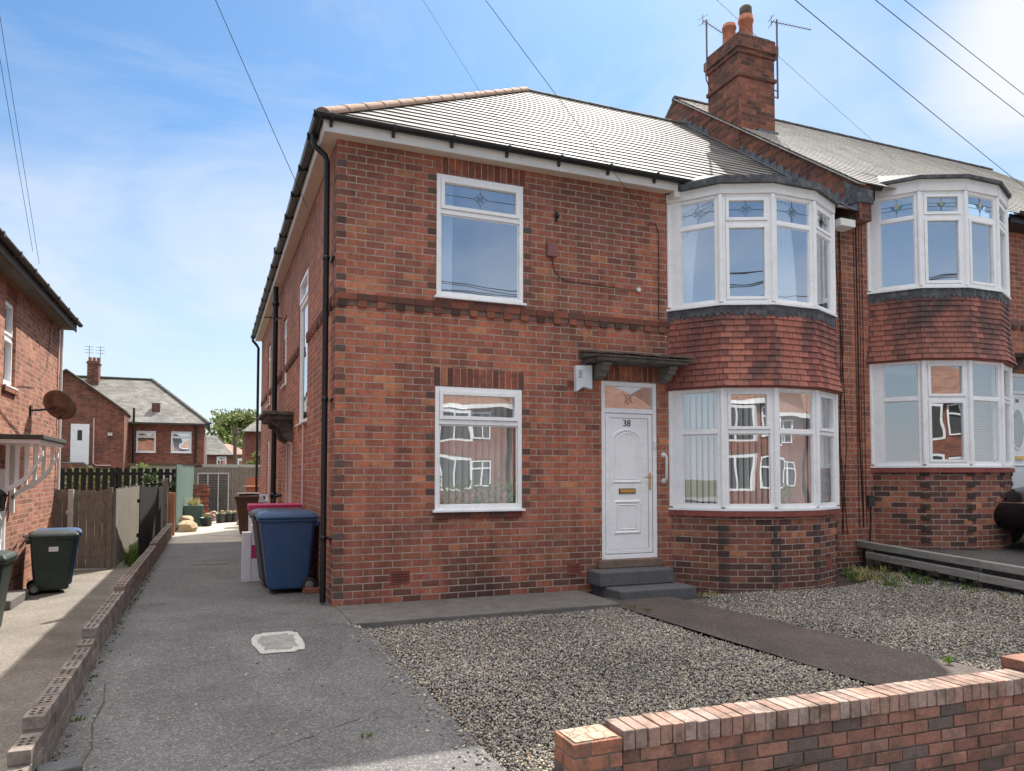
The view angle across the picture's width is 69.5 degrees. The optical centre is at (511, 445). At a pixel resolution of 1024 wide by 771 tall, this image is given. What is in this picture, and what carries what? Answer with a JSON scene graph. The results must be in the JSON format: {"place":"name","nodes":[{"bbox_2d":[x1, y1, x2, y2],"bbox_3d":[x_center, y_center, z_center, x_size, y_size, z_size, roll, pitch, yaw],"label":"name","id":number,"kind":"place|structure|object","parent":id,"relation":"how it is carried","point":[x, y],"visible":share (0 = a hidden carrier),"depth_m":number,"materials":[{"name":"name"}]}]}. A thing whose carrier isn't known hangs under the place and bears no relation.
{"place":"outdoors","nodes":[
{"label":"outdoors","id":0,"kind":"place"},
{"bbox_2d":[0,551,132,770],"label":"side path","id":1,"kind":"structure","parent":0,"point":[40,635],"depth_m":9.19,"materials":[{"name":"grey concrete"}]},
{"bbox_2d":[0,550,17,626],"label":"wheelie bin","id":2,"kind":"object","parent":1,"relation":"on","point":[7,558],"visible":1,"depth_m":9.31,"materials":[{"name":"green plastic"}]},
{"bbox_2d":[0,228,82,610],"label":"brick house","id":3,"kind":"structure","parent":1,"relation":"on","point":[38,317],"depth_m":12.75,"materials":[{"name":"brick"},{"name":"upvc"},{"name":"roof tile"}]},
{"bbox_2d":[0,473,3,549],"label":"door","id":4,"kind":"structure","parent":3,"relation":"in","point":[1,474],"depth_m":11.78,"materials":[{"name":"plastic"}]},
{"bbox_2d":[0,489,7,510],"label":"wall lantern","id":5,"kind":"object","parent":3,"relation":"attached to","point":[3,496],"depth_m":11.01,"materials":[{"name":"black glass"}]},
{"bbox_2d":[3,300,18,390],"bbox_3d":[-8.233,-1.653,12.031,0.185,1.445,0.800,1,-3,-22],"label":"window","id":6,"kind":"structure","parent":3,"relation":"in","point":[8,306],"depth_m":12.21,"materials":[{"name":"plastic"}]},
{"bbox_2d":[0,60,32,250],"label":"overhead cable","id":7,"kind":"object","parent":3,"relation":"attached to","point":[15,150],"visible":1,"depth_m":9.74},
{"bbox_2d":[30,390,76,419],"bbox_3d":[-8.558,-0.750,13.763,0.732,0.551,0.478,2,-3,-34],"label":"satellite dish","id":8,"kind":"object","parent":3,"relation":"attached to","point":[59,404],"visible":1,"depth_m":13.73,"materials":[{"name":"brown metal"}]},
{"bbox_2d":[22,529,79,594],"bbox_3d":[-8.012,2.011,12.797,0.824,1.054,0.635,2,-3,-34],"label":"wheelie bin","id":9,"kind":"object","parent":1,"relation":"on","point":[52,553],"visible":0.99,"depth_m":12.59,"materials":[{"name":"green plastic"}]},
{"bbox_2d":[28,527,81,583],"bbox_3d":[-8.282,2.034,13.380,0.823,1.054,0.635,1,-3,-30],"label":"wheelie bin","id":10,"kind":"object","parent":1,"relation":"on","point":[78,531],"visible":0.23,"depth_m":13.32,"materials":[{"name":"blue plastic"}]},
{"bbox_2d":[66,489,73,526],"bbox_3d":[-9.369,1.793,15.624,0.140,1.720,0.095,1,-3,-22],"label":"gate post","id":11,"kind":"object","parent":1,"relation":"on","point":[70,513],"visible":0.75,"depth_m":15.61,"materials":[{"name":"beige wood"}]},
{"bbox_2d":[54,489,114,568],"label":"timber gate","id":12,"kind":"structure","parent":11,"relation":"attached to","point":[88,504],"depth_m":15.80,"materials":[{"name":"brown wood"}]},
{"bbox_2d":[106,485,139,569],"bbox_3d":[-9.428,1.883,17.972,0.162,1.790,4.471,1,-2,-21],"label":"timber fence","id":13,"kind":"object","parent":1,"relation":"on","point":[126,529],"visible":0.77,"depth_m":16.93,"materials":[{"name":"grey wood"}]},
{"bbox_2d":[120,542,140,566],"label":"weeds","id":14,"kind":"object","parent":1,"relation":"on","point":[132,558],"visible":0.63,"depth_m":16.87,"materials":[{"name":"green plant"}]},
{"bbox_3d":[-3.374,-2.568,4.074,0.280,9.300,0.280,1,-3,-22],"label":"telegraph pole","id":15,"kind":"object","parent":1,"relation":"on","visible":0},
{"bbox_2d":[0,18,38,260],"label":"overhead cable","id":16,"kind":"object","parent":15,"relation":"attached to","point":[18,132],"visible":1,"depth_m":9.56,"materials":[{"name":"black rubber"}]},
{"bbox_2d":[717,0,892,158],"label":"overhead cable","id":17,"kind":"object","parent":15,"relation":"attached to","point":[797,73],"visible":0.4,"depth_m":12.15,"materials":[{"name":"black rubber"}]},
{"bbox_2d":[795,0,1023,186],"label":"overhead cable","id":18,"kind":"object","parent":15,"relation":"attached to","point":[901,87],"visible":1,"depth_m":12.84,"materials":[{"name":"black rubber"}]},
{"bbox_2d":[168,521,241,543],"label":"patio","id":19,"kind":"structure","parent":0,"point":[222,532],"depth_m":18.60,"materials":[{"name":"beige concrete"}]},
{"bbox_2d":[136,485,168,554],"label":"timber gate","id":20,"kind":"structure","parent":19,"relation":"on","point":[150,500],"depth_m":17.42,"materials":[{"name":"black wood"}]},
{"bbox_2d":[163,478,167,527],"bbox_3d":[-8.623,1.588,18.353,0.090,1.550,0.100,1,-3,-22],"label":"gate post","id":21,"kind":"object","parent":19,"relation":"on","point":[165,503],"visible":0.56,"depth_m":18.32,"materials":[{"name":"grey wood"}]},
{"bbox_2d":[168,493,174,535],"bbox_3d":[-8.607,1.735,18.651,0.150,1.080,0.150,1,-3,-22],"label":"gate post","id":22,"kind":"object","parent":19,"relation":"on","point":[171,508],"visible":0.76,"depth_m":18.59,"materials":[{"name":"orange wood"}]},
{"bbox_2d":[174,464,193,531],"bbox_3d":[-10.300,1.538,23.248,0.067,1.842,7.425,1,-2,-20],"label":"timber fence","id":23,"kind":"object","parent":19,"relation":"on","point":[184,474],"visible":0.67,"depth_m":21.74,"materials":[{"name":"green wood"}]},
{"bbox_2d":[140,472,175,492],"bbox_3d":[-10.028,1.163,20.989,1.034,0.839,0.356,1,-3,-22],"label":"climbing plant","id":24,"kind":"object","parent":23,"relation":"attached to","point":[152,481],"visible":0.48,"depth_m":20.94,"materials":[{"name":"green plant"}]},
{"bbox_2d":[177,520,197,531],"bbox_3d":[-8.785,2.187,19.931,0.497,0.340,0.544,2,-3,-35],"label":"rock","id":25,"kind":"object","parent":19,"relation":"on","point":[187,526],"visible":0.97,"depth_m":19.75,"materials":[{"name":"beige stone"}]},
{"bbox_2d":[178,515,193,521],"bbox_3d":[-8.923,2.029,20.212,0.392,0.218,0.458,1,-3,-22],"label":"rock","id":26,"kind":"object","parent":25,"relation":"on","point":[187,517],"visible":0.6,"depth_m":20.06,"materials":[{"name":"beige stone"}]},
{"bbox_2d":[184,497,202,525],"bbox_3d":[-9.682,1.972,22.364,0.579,0.908,0.552,1,-3,-22],"label":"planter box","id":27,"kind":"object","parent":19,"relation":"on","point":[193,509],"visible":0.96,"depth_m":22.15,"materials":[{"name":"green wood"}]},
{"bbox_2d":[193,484,209,513],"bbox_3d":[-11.283,1.997,26.599,0.689,1.190,0.256,1,-3,-22],"label":"brick pile","id":28,"kind":"object","parent":19,"relation":"on","point":[197,492],"visible":0.44,"depth_m":26.57,"materials":[{"name":"red brick"}]},
{"bbox_2d":[199,515,213,525],"bbox_3d":[-9.142,2.222,22.060,0.403,0.384,0.403,1,-3,-22],"label":"plant pot","id":29,"kind":"object","parent":19,"relation":"on","point":[206,521],"visible":0.98,"depth_m":21.93,"materials":[{"name":"grey plastic"}]},
{"bbox_2d":[197,473,228,511],"bbox_3d":[-11.412,1.841,28.168,1.120,1.600,0.070,1,-3,-22],"label":"metal frame","id":30,"kind":"object","parent":19,"relation":"on","point":[218,492],"visible":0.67,"depth_m":28.21,"materials":[{"name":"grey metal"}]},
{"bbox_2d":[203,510,237,524],"bbox_3d":[-8.948,2.351,23.549,1.772,0.328,8.698,1,-3,-22],"label":"rubble","id":31,"kind":"object","parent":19,"relation":"on","point":[212,514],"visible":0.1,"depth_m":25.03,"materials":[{"name":"beige stone"}]},
{"bbox_2d":[215,511,225,522],"bbox_3d":[-9.299,2.262,23.507,0.318,0.422,0.318,1,-3,-22],"label":"plant pot","id":32,"kind":"object","parent":19,"relation":"on","point":[220,517],"visible":0.98,"depth_m":23.40,"materials":[{"name":"grey plastic"}]},
{"bbox_2d":[193,466,259,512],"bbox_3d":[-10.722,1.790,29.017,3.492,1.910,0.162,1,-3,-24],"label":"timber fence","id":33,"kind":"object","parent":19,"relation":"on","point":[238,476],"visible":0.27,"depth_m":28.79,"materials":[{"name":"grey wood"}]},
{"bbox_2d":[224,510,232,521],"bbox_3d":[-9.198,2.278,23.871,0.318,0.418,0.318,1,-3,-22],"label":"plant pot","id":34,"kind":"object","parent":19,"relation":"on","point":[228,516],"visible":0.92,"depth_m":23.77,"materials":[{"name":"grey plastic"}]},
{"bbox_2d":[231,510,237,521],"bbox_3d":[-9.051,2.281,24.039,0.297,0.426,0.297,1,-3,-22],"label":"plant pot","id":35,"kind":"object","parent":19,"relation":"on","point":[234,517],"visible":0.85,"depth_m":23.94,"materials":[{"name":"grey plastic"}]},
{"bbox_2d":[234,493,264,533],"bbox_3d":[-6.611,1.749,18.679,0.824,1.054,0.635,1,-3,-22],"label":"wheelie bin","id":36,"kind":"object","parent":19,"relation":"on","point":[242,501],"visible":0.4,"depth_m":18.37,"materials":[{"name":"brown plastic"}]},
{"bbox_2d":[237,493,266,502],"bbox_3d":[-6.544,1.317,18.603,0.719,0.248,0.472,1,-3,-22],"label":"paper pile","id":37,"kind":"object","parent":36,"relation":"on","point":[261,500],"visible":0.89,"depth_m":18.49,"materials":[{"name":"white paper"}]},
{"bbox_2d":[244,486,259,492],"bbox_3d":[-7.824,1.818,22.180,0.420,1.200,0.640,1,-3,-22],"label":"wooden box","id":38,"kind":"object","parent":19,"relation":"on","point":[249,489],"visible":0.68,"depth_m":21.91,"materials":[{"name":"orange wood"}]},
{"bbox_2d":[247,477,259,492],"bbox_3d":[-8.174,1.747,23.576,0.580,1.454,0.067,1,-3,-22],"label":"timber fence","id":39,"kind":"object","parent":19,"relation":"on","point":[250,480],"visible":0.13,"depth_m":23.52,"materials":[{"name":"orange wood"}]},
{"bbox_2d":[49,542,503,770],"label":"driveway","id":40,"kind":"structure","parent":0,"point":[180,597],"depth_m":5.62,"materials":[{"name":"grey asphalt"}]},
{"bbox_2d":[35,757,82,770],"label":"loose block","id":41,"kind":"object","parent":40,"relation":"on","point":[71,764],"depth_m":4.09,"materials":[{"name":"concrete"}]},
{"bbox_2d":[52,566,159,761],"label":"weeds","id":42,"kind":"object","parent":40,"relation":"on","point":[119,623],"visible":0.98,"depth_m":7.10,"materials":[{"name":"green plant"}]},
{"bbox_2d":[81,582,384,764],"bbox_3d":[-2.669,1.952,7.236,2.055,0.284,7.161,1,-3,-22],"label":"driveway crack","id":43,"kind":"object","parent":40,"relation":"on","point":[86,756],"visible":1,"depth_m":5.04,"materials":[{"name":"grey asphalt"}]},
{"bbox_2d":[241,524,260,581],"bbox_3d":[-3.773,1.554,10.713,0.283,0.800,0.306,1,-3,-22],"label":"carton stack","id":44,"kind":"object","parent":40,"relation":"on","point":[249,569],"visible":0.74,"depth_m":10.56,"materials":[{"name":"white cardboard"}]},
{"bbox_2d":[247,503,301,530],"bbox_3d":[-3.667,1.440,11.355,0.760,1.080,0.640,1,-3,-22],"label":"storage box","id":45,"kind":"object","parent":40,"relation":"on","point":[251,506],"visible":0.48,"depth_m":11.12,"materials":[{"name":"pink plastic"}]},
{"bbox_2d":[248,508,304,582],"bbox_3d":[-3.218,1.409,10.288,0.824,1.054,0.635,1,-3,-25],"label":"wheelie bin","id":46,"kind":"object","parent":40,"relation":"on","point":[256,531],"visible":0.2,"depth_m":10.04,"materials":[{"name":"dark red plastic"},{"name":"rubber"}]},
{"bbox_2d":[251,631,304,653],"bbox_3d":[-2.184,1.830,6.875,0.456,0.053,0.666,1,-3,-22],"label":"driveway patch","id":47,"kind":"object","parent":40,"relation":"on","point":[275,642],"visible":1,"depth_m":6.87,"materials":[{"name":"grey concrete"}]},
{"bbox_2d":[255,509,319,589],"bbox_3d":[-2.946,1.386,9.727,0.824,1.054,0.635,1,-3,-22],"label":"wheelie bin","id":48,"kind":"object","parent":40,"relation":"on","point":[286,537],"visible":0.94,"depth_m":9.48,"materials":[{"name":"blue plastic"}]},
{"bbox_2d":[79,622,499,770],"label":"gravel","id":49,"kind":"structure","parent":40,"relation":"on","point":[460,731],"depth_m":5.40,"materials":[{"name":"grey gravel"}]},
{"bbox_2d":[302,587,319,593],"bbox_3d":[-2.595,1.872,9.548,0.215,0.065,0.100,1,-3,-31],"label":"loose brick","id":50,"kind":"object","parent":40,"relation":"on","point":[310,590],"visible":0.8,"depth_m":9.50,"materials":[{"name":"red brick"}]},
{"bbox_2d":[336,590,620,629],"bbox_3d":[-0.375,2.013,8.609,3.150,0.312,1.080,1,-3,-22],"label":"concrete apron","id":51,"kind":"object","parent":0,"point":[379,615],"visible":0.48,"depth_m":8.42,"materials":[{"name":"grey concrete"}]},
{"bbox_2d":[0,0,1023,435],"label":"sky","id":52,"kind":"structure","parent":0,"point":[159,180],"materials":[{"name":"blue"}]},
{"bbox_2d":[365,572,1023,770],"bbox_3d":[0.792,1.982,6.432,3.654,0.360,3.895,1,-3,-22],"label":"gravel","id":53,"kind":"structure","parent":0,"point":[604,628],"depth_m":6.31,"materials":[{"name":"grey gravel"}]},
{"bbox_2d":[69,605,952,737],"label":"weeds","id":54,"kind":"object","parent":53,"relation":"on","point":[949,660],"visible":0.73,"depth_m":6.33,"materials":[{"name":"green plant"}]},
{"bbox_2d":[554,724,621,770],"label":"brick pier","id":55,"kind":"structure","parent":53,"relation":"on","point":[597,747],"depth_m":4.19,"materials":[{"name":"red brick"}]},
{"bbox_2d":[587,557,695,599],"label":"door steps","id":56,"kind":"structure","parent":53,"relation":"on","point":[626,579],"depth_m":9.59,"materials":[{"name":"concrete"}]},
{"bbox_2d":[697,563,908,597],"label":"weeds","id":57,"kind":"object","parent":53,"relation":"on","point":[854,569],"visible":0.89,"depth_m":10.70,"materials":[{"name":"green plant"}]},
{"bbox_2d":[605,669,1023,770],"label":"garden wall","id":58,"kind":"structure","parent":53,"relation":"on","point":[970,722],"depth_m":4.84,"materials":[{"name":"red brick"}]},
{"bbox_2d":[842,564,1006,597],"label":"weeds","id":59,"kind":"object","parent":53,"relation":"on","point":[909,574],"visible":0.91,"depth_m":10.37,"materials":[{"name":"green plant"}]},
{"bbox_2d":[856,540,1023,589],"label":"timber rail edging","id":60,"kind":"object","parent":53,"relation":"on","point":[978,566],"visible":0.93,"depth_m":10.14,"materials":[{"name":"grey wood"}]},
{"bbox_2d":[873,560,1023,592],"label":"earth bank","id":61,"kind":"structure","parent":53,"relation":"on","point":[933,573],"depth_m":10.26,"materials":[{"name":"brown soil"}]},
{"bbox_2d":[1001,653,1023,672],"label":"brick pier","id":62,"kind":"structure","parent":53,"relation":"on","point":[1014,662],"depth_m":5.61,"materials":[{"name":"red brick"}]},
{"bbox_2d":[604,596,988,684],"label":"garden path","id":63,"kind":"structure","parent":0,"point":[872,663],"depth_m":7.04,"materials":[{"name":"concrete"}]},
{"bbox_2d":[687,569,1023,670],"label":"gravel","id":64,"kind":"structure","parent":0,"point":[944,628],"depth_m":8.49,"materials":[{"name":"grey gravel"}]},
{"bbox_2d":[862,537,1023,594],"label":"forecourt","id":65,"kind":"structure","parent":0,"point":[1012,555],"depth_m":10.73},
{"bbox_2d":[665,95,1023,569],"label":"brick house","id":66,"kind":"structure","parent":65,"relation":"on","point":[937,277],"depth_m":11.69,"materials":[{"name":"brick"}]},
{"bbox_2d":[866,190,1010,301],"bbox_3d":[7.258,-3.196,12.046,2.980,1.540,0.960,1,-3,-22],"label":"bay window","id":67,"kind":"structure","parent":66,"relation":"in","point":[920,239],"depth_m":11.64,"materials":[{"name":"plastic"}]},
{"bbox_2d":[869,360,1014,467],"bbox_3d":[7.257,-0.473,11.940,2.960,1.670,0.950,1,-3,-22],"label":"bay window","id":68,"kind":"structure","parent":66,"relation":"in","point":[1003,399],"depth_m":11.56,"materials":[{"name":"plastic"}]},
{"bbox_2d":[1012,394,1023,488],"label":"door","id":69,"kind":"structure","parent":66,"relation":"in","point":[1018,400],"depth_m":13.16,"materials":[{"name":"plastic"}]},
{"bbox_2d":[994,487,1023,543],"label":"car","id":70,"kind":"object","parent":65,"relation":"on","point":[1009,513],"visible":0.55,"depth_m":11.41,"materials":[{"name":"black metal"}]},
{"bbox_2d":[875,0,1023,116],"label":"overhead cable","id":71,"kind":"object","parent":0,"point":[945,55],"visible":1,"depth_m":12.88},
{"bbox_2d":[904,0,1023,94],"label":"overhead cable","id":72,"kind":"object","parent":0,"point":[961,45],"visible":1,"depth_m":13.11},
{"label":"ground","id":73,"kind":"structure","parent":0,"visible":0},
{"bbox_2d":[57,357,211,519],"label":"brick house","id":74,"kind":"structure","parent":73,"relation":"on","point":[115,422],"depth_m":38.61,"materials":[{"name":"brick"}]},
{"bbox_2d":[70,424,89,463],"bbox_3d":[-20.822,-0.067,35.542,0.780,1.950,0.054,1,-3,-22],"label":"door","id":75,"kind":"structure","parent":74,"relation":"in","point":[79,444],"depth_m":35.53,"materials":[{"name":"plastic"}]},
{"bbox_2d":[135,431,155,452],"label":"window","id":76,"kind":"structure","parent":74,"relation":"in","point":[145,441],"depth_m":38.63,"materials":[{"name":"plastic"}]},
{"bbox_2d":[171,431,191,452],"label":"window","id":77,"kind":"structure","parent":74,"relation":"in","point":[180,441],"depth_m":39.27,"materials":[{"name":"glass"}]},
{"bbox_2d":[205,436,241,463],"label":"brick house","id":78,"kind":"structure","parent":73,"relation":"on","point":[219,451],"depth_m":64.25,"materials":[{"name":"brick"}]},
{"bbox_2d":[217,457,226,463],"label":"window","id":79,"kind":"structure","parent":78,"relation":"in","point":[220,460],"depth_m":63.95,"materials":[{"name":"plastic"}]},
{"bbox_2d":[202,464,259,500],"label":"garage","id":80,"kind":"structure","parent":73,"relation":"on","point":[226,465],"depth_m":32.35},
{"bbox_2d":[205,408,259,448],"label":"broadleaf tree","id":81,"kind":"object","parent":73,"relation":"on","point":[224,424],"visible":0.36,"depth_m":78.81,"materials":[{"name":"green plant"}]},
{"bbox_2d":[232,427,238,463],"bbox_3d":[-14.689,1.302,39.071,0.296,4.600,0.296,0,-2,0],"label":"telegraph pole","id":82,"kind":"object","parent":73,"relation":"on","point":[234,431],"visible":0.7,"depth_m":39.05,"materials":[{"name":"brown wood"}]},
{"bbox_2d":[239,420,260,463],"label":"brick house","id":83,"kind":"structure","parent":73,"relation":"on","point":[248,442],"depth_m":46.11,"materials":[{"name":"red brick"}]},
{"bbox_2d":[246,451,259,464],"bbox_3d":[-12.746,1.935,36.581,1.597,3.390,1.409,1,-3,-22],"label":"broadleaf tree","id":84,"kind":"object","parent":73,"relation":"on","point":[251,462],"visible":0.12,"depth_m":36.27,"materials":[{"name":"green plant"}]},
{"bbox_2d":[251,87,873,606],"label":"brick house","id":85,"kind":"structure","parent":73,"relation":"on","point":[495,361],"depth_m":9.92,"materials":[{"name":"brick"}]},
{"bbox_2d":[215,0,306,205],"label":"overhead cable","id":86,"kind":"object","parent":85,"relation":"attached to","point":[259,99],"visible":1,"depth_m":7.73,"materials":[{"name":"black rubber"}]},
{"bbox_2d":[265,345,270,407],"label":"window","id":87,"kind":"structure","parent":85,"relation":"in","point":[268,405],"depth_m":19.28,"materials":[{"name":"plastic"}]},
{"bbox_2d":[280,319,286,389],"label":"window","id":88,"kind":"structure","parent":85,"relation":"in","point":[283,385],"depth_m":15.12,"materials":[{"name":"plastic"}]},
{"bbox_2d":[288,442,290,502],"bbox_3d":[-4.042,0.993,13.543,0.080,2.150,0.800,1,-3,-22],"label":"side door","id":89,"kind":"structure","parent":85,"relation":"in","point":[289,443],"depth_m":13.86,"materials":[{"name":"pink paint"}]},
{"bbox_2d":[295,268,307,426],"bbox_3d":[-3.314,-1.543,11.781,0.145,2.425,1.260,1,-3,-22],"label":"window","id":90,"kind":"structure","parent":85,"relation":"in","point":[304,283],"depth_m":12.04,"materials":[{"name":"plastic"}]},
{"bbox_2d":[423,0,520,156],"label":"overhead cable","id":91,"kind":"object","parent":85,"relation":"attached to","point":[470,76],"visible":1,"depth_m":8.34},
{"bbox_2d":[432,386,525,512],"bbox_3d":[-0.438,0.055,9.348,1.220,1.555,0.248,1,-3,-22],"label":"window","id":92,"kind":"structure","parent":85,"relation":"in","point":[492,418],"depth_m":9.41,"materials":[{"name":"plastic"}]},
{"bbox_2d":[434,173,526,305],"bbox_3d":[-0.401,-2.605,9.407,1.230,1.575,0.130,1,-3,-22],"label":"window","id":93,"kind":"structure","parent":85,"relation":"in","point":[479,258],"depth_m":9.41,"materials":[{"name":"plastic"}]},
{"bbox_2d":[486,1,643,211],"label":"overhead cable","id":94,"kind":"object","parent":85,"relation":"attached to","point":[561,102],"visible":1,"depth_m":8.77,"materials":[{"name":"black rubber"}]},
{"bbox_2d":[605,413,652,554],"bbox_3d":[1.609,0.519,10.096,0.744,1.912,0.114,1,-3,-22],"label":"door","id":95,"kind":"structure","parent":85,"relation":"in","point":[628,437],"depth_m":10.11,"materials":[{"name":"plastic"}]},
{"bbox_2d":[704,4,778,150],"bbox_3d":[4.574,-6.640,14.739,0.990,4.300,1.070,1,-3,-22],"label":"chimney stack","id":96,"kind":"object","parent":85,"relation":"on","point":[742,81],"visible":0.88,"depth_m":14.38,"materials":[{"name":"brick"}]},
{"bbox_2d":[698,14,722,90],"bbox_3d":[4.125,-7.915,15.037,0.756,1.492,0.240,2,-3,-39],"label":"tv aerial","id":97,"kind":"object","parent":96,"relation":"attached to","point":[702,22],"visible":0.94,"depth_m":14.87,"materials":[{"name":"metal"}]},
{"bbox_2d":[768,15,810,98],"bbox_3d":[5.546,-7.682,14.639,0.851,1.674,0.240,0,-2,-8],"label":"tv aerial","id":98,"kind":"object","parent":96,"relation":"attached to","point":[777,90],"visible":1,"depth_m":14.60,"materials":[{"name":"metal"}]},
{"bbox_2d":[666,193,837,319],"bbox_3d":[3.729,-2.654,10.587,2.980,1.541,0.960,1,-3,-22],"label":"bay window","id":99,"kind":"structure","parent":85,"relation":"in","point":[728,249],"depth_m":10.19,"materials":[{"name":"plastic"}]},
{"bbox_2d":[668,388,839,510],"bbox_3d":[3.727,0.069,10.482,2.960,1.670,0.950,1,-3,-22],"label":"bay window","id":100,"kind":"structure","parent":85,"relation":"in","point":[783,409],"depth_m":10.18,"materials":[{"name":"plastic"}]},
{"label":"pavement","id":101,"kind":"structure","parent":0,"visible":0},
{"bbox_2d":[5,524,171,770],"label":"boundary wall","id":102,"kind":"structure","parent":101,"relation":"on","point":[46,717],"depth_m":5.24,"materials":[{"name":"brick"}]},
{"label":"back yard","id":103,"kind":"structure","parent":0,"visible":0},
{"bbox_2d":[65,462,157,488],"bbox_3d":[-12.509,0.928,22.707,3.224,0.902,0.906,1,-3,-22],"label":"hedge","id":104,"kind":"object","parent":103,"relation":"on","point":[141,465],"visible":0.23,"depth_m":22.68,"materials":[{"name":"green plant"}]},
{"bbox_2d":[56,467,175,511],"bbox_3d":[-11.932,1.404,20.599,4.894,1.600,0.162,1,-2,-20],"label":"timber fence","id":105,"kind":"object","parent":103,"relation":"on","point":[116,480],"visible":0.23,"depth_m":20.73,"materials":[{"name":"black wood"}]},
{"bbox_2d":[127,463,201,492],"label":"garage","id":106,"kind":"structure","parent":103,"relation":"on","point":[164,466],"depth_m":30.49,"materials":[{"name":"grey concrete"}]}
]}

